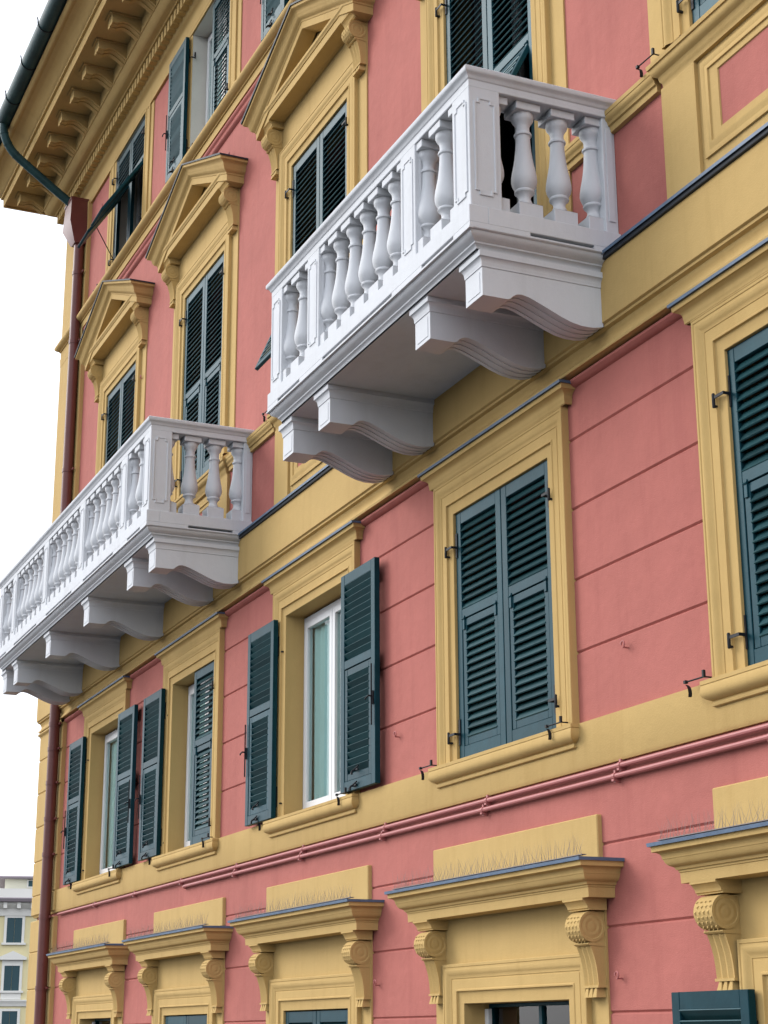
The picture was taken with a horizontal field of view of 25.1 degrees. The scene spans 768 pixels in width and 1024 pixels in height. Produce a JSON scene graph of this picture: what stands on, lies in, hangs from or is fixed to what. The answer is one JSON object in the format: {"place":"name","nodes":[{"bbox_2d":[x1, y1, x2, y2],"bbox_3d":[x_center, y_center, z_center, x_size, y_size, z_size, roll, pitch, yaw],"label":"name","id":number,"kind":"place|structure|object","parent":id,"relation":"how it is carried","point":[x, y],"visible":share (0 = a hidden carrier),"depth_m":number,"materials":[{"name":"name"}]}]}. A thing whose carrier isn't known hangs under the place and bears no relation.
{"place":"outdoors","nodes":[
{"label":"outdoors","id":0,"kind":"place"},
{"bbox_2d":[0,876,36,1023],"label":"distant building","id":1,"kind":"structure","parent":0,"point":[16,917],"depth_m":115.96,"materials":[{"name":"paint"}]},
{"bbox_2d":[0,1009,19,1023],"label":"window","id":2,"kind":"structure","parent":1,"relation":"in","point":[4,1013],"depth_m":114.60,"materials":[{"name":"wood"}]},
{"bbox_2d":[1,916,25,944],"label":"window","id":3,"kind":"structure","parent":1,"relation":"in","point":[11,935],"depth_m":116.20,"materials":[{"name":"stone"}]},
{"bbox_2d":[0,951,26,999],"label":"window","id":4,"kind":"structure","parent":1,"relation":"in","point":[12,962],"depth_m":115.33,"materials":[{"name":"stone"}]},
{"bbox_2d":[27,880,32,887],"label":"window","id":5,"kind":"structure","parent":1,"relation":"in","point":[29,882],"depth_m":119.18,"materials":[{"name":"stone"}]},
{"bbox_2d":[0,0,66,875],"label":"sky","id":6,"kind":"structure","parent":0,"point":[33,246],"materials":[{"name":"white"}]},
{"bbox_2d":[0,0,767,1023],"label":"apartment building","id":7,"kind":"structure","parent":0,"point":[410,500],"depth_m":11.96,"materials":[{"name":"pink paint"}]},
{"bbox_2d":[50,933,109,952],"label":"bird spikes","id":8,"kind":"object","parent":7,"relation":"on","point":[76,942],"visible":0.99,"depth_m":18.73,"materials":[{"name":"silver metal"}]},
{"bbox_2d":[92,1018,110,1023],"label":"window","id":9,"kind":"structure","parent":7,"relation":"in","point":[97,1021],"depth_m":19.17,"materials":[{"name":"green paint"}]},
{"bbox_2d":[99,729,117,873],"bbox_3d":[-2.971,3.253,19.482,0.101,1.663,1.316,7,-18,-23],"label":"window","id":10,"kind":"structure","parent":7,"relation":"in","point":[110,755],"depth_m":19.94,"materials":[{"name":"white paint"}]},
{"bbox_2d":[136,165,142,226],"bbox_3d":[-2.912,-3.919,21.707,0.072,1.585,1.316,7,-18,-23],"label":"window","id":11,"kind":"structure","parent":7,"relation":"in","point":[140,174],"depth_m":22.29,"materials":[{"name":"black glass"}]},
{"bbox_2d":[126,912,207,938],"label":"bird spikes","id":12,"kind":"object","parent":7,"relation":"on","point":[192,925],"visible":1,"depth_m":15.90,"materials":[{"name":"silver metal"}]},
{"bbox_2d":[184,677,212,846],"bbox_3d":[-1.675,2.394,16.662,0.097,1.663,1.316,7,-18,-23],"label":"window","id":13,"kind":"structure","parent":7,"relation":"in","point":[191,689],"depth_m":17.11,"materials":[{"name":"white paint"}]},
{"bbox_2d":[205,6,228,124],"bbox_3d":[-1.704,-4.793,18.840,0.097,1.585,1.316,7,-18,-23],"label":"window","id":14,"kind":"structure","parent":7,"relation":"in","point":[209,45],"depth_m":19.33,"materials":[{"name":"white paint"}]},
{"bbox_2d":[234,886,353,918],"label":"bird spikes","id":15,"kind":"object","parent":7,"relation":"on","point":[292,907],"visible":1,"depth_m":13.03,"materials":[{"name":"silver metal"}]},
{"bbox_2d":[303,598,345,808],"bbox_3d":[-0.371,1.532,13.836,0.102,1.663,1.316,7,-18,-23],"label":"window","id":16,"kind":"structure","parent":7,"relation":"in","point":[322,629],"depth_m":14.16,"materials":[{"name":"white paint"}]},
{"bbox_2d":[392,833,586,889],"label":"bird spikes","id":17,"kind":"object","parent":7,"relation":"on","point":[497,869],"visible":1,"depth_m":10.22,"materials":[{"name":"silver metal"}]},
{"bbox_2d":[474,0,526,202],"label":"window","id":18,"kind":"structure","parent":7,"relation":"in","point":[522,73],"depth_m":12.33,"materials":[{"name":"black glass"}]},
{"bbox_2d":[485,1001,568,1023],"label":"window","id":19,"kind":"structure","parent":7,"relation":"in","point":[491,1014],"depth_m":10.45,"materials":[{"name":"black glass"}]},
{"bbox_2d":[656,799,767,840],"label":"bird spikes","id":20,"kind":"object","parent":7,"relation":"on","point":[725,827],"visible":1,"depth_m":8.18,"materials":[{"name":"silver metal"}]}
]}

